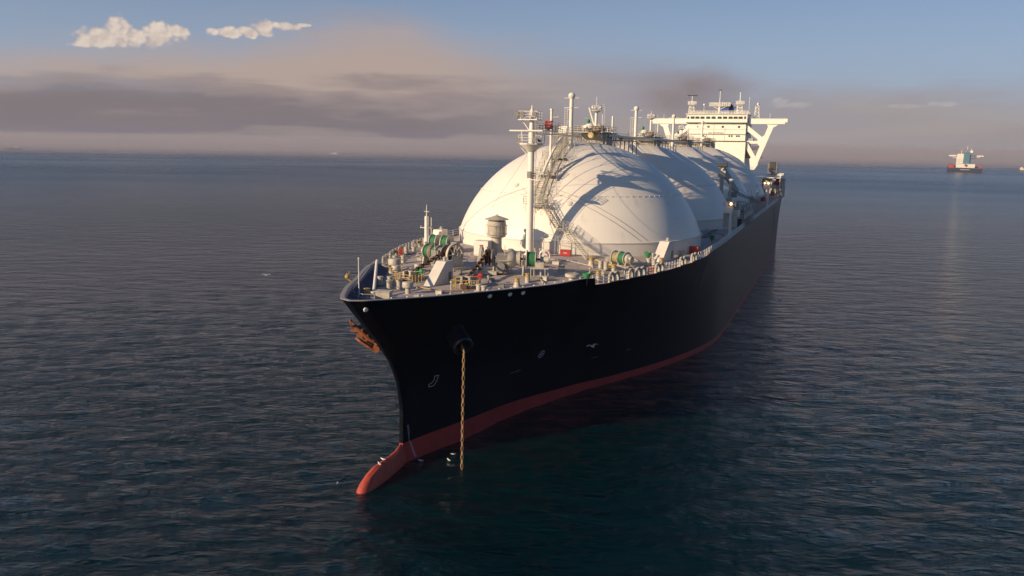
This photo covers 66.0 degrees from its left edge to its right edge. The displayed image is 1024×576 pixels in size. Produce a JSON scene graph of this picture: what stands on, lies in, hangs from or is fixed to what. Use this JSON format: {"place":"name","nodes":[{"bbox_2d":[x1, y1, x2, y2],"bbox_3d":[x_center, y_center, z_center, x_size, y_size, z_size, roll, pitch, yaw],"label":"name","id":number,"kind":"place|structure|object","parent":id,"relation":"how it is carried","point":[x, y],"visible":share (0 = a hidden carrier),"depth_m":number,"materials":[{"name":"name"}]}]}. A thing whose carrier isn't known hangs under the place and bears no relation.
{"place":"outdoors","nodes":[
{"label":"outdoors","id":0,"kind":"place"},
{"bbox_2d":[0,138,1023,575],"bbox_3d":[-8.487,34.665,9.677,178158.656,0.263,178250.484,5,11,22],"label":"sea","id":1,"kind":"structure","parent":0,"point":[188,386],"depth_m":114.70,"materials":[{"name":"teal liquid"}]},
{"bbox_2d":[340,90,787,493],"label":"gas carrier","id":2,"kind":"object","parent":1,"relation":"on","point":[519,320],"visible":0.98,"depth_m":122.52,"materials":[{"name":"paint"}]},
{"bbox_2d":[349,319,380,352],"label":"anchor","id":3,"kind":"object","parent":2,"relation":"attached to","point":[374,348],"visible":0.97,"depth_m":91.39,"materials":[{"name":"brown metal"}]},
{"bbox_2d":[405,245,449,276],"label":"anchor chain","id":4,"kind":"object","parent":2,"relation":"hanging from","point":[432,259],"visible":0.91,"depth_m":105.47,"materials":[{"name":"metal"}]},
{"bbox_2d":[460,343,464,469],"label":"anchor chain","id":5,"kind":"object","parent":2,"relation":"hanging from","point":[463,349],"visible":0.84,"depth_m":88.19,"materials":[{"name":"brown metal"}]},
{"bbox_2d":[463,248,489,282],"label":"anchor chain","id":6,"kind":"object","parent":2,"relation":"hanging from","point":[479,262],"visible":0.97,"depth_m":101.83,"materials":[{"name":"metal"}]},
{"bbox_2d":[539,249,550,263],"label":"hose reel","id":7,"kind":"object","parent":2,"relation":"on","point":[544,254],"visible":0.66,"depth_m":115.08,"materials":[{"name":"white paint"}]},
{"bbox_2d":[545,121,552,129],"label":"hose box","id":8,"kind":"object","parent":2,"relation":"attached to","point":[548,123],"visible":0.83,"depth_m":122.75,"materials":[{"name":"metal"}]},
{"bbox_2d":[560,249,570,255],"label":"equipment box","id":9,"kind":"object","parent":2,"relation":"on","point":[564,252],"visible":0.99,"depth_m":122.65,"materials":[{"name":"metal"}]},
{"bbox_2d":[583,272,590,278],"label":"green tub","id":10,"kind":"object","parent":2,"relation":"on","point":[586,275],"visible":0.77,"depth_m":101.92,"materials":[{"name":"paint"}]},
{"bbox_2d":[644,252,650,257],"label":"green tub","id":11,"kind":"object","parent":2,"relation":"on","point":[647,254],"visible":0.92,"depth_m":122.00,"materials":[{"name":"paint"}]},
{"bbox_2d":[689,246,699,252],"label":"equipment box","id":12,"kind":"object","parent":2,"relation":"on","point":[692,249],"visible":0.77,"depth_m":133.41,"materials":[{"name":"metal"}]},
{"bbox_2d":[769,162,775,169],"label":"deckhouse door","id":13,"kind":"structure","parent":2,"relation":"in","point":[772,164],"depth_m":293.92,"materials":[{"name":"grey metal"}]},
{"bbox_2d":[773,178,781,185],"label":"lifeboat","id":14,"kind":"object","parent":2,"relation":"hanging from","point":[776,181],"visible":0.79,"depth_m":287.50,"materials":[{"name":"red plastic"}]},
{"bbox_2d":[947,148,983,172],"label":"bulk carrier","id":15,"kind":"object","parent":1,"relation":"on","point":[963,161],"visible":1,"depth_m":1640.86,"materials":[{"name":"red paint"}]},
{"bbox_2d":[0,0,1023,155],"label":"sky","id":16,"kind":"structure","parent":0,"point":[938,77],"materials":[{"name":"blue"}]}
]}

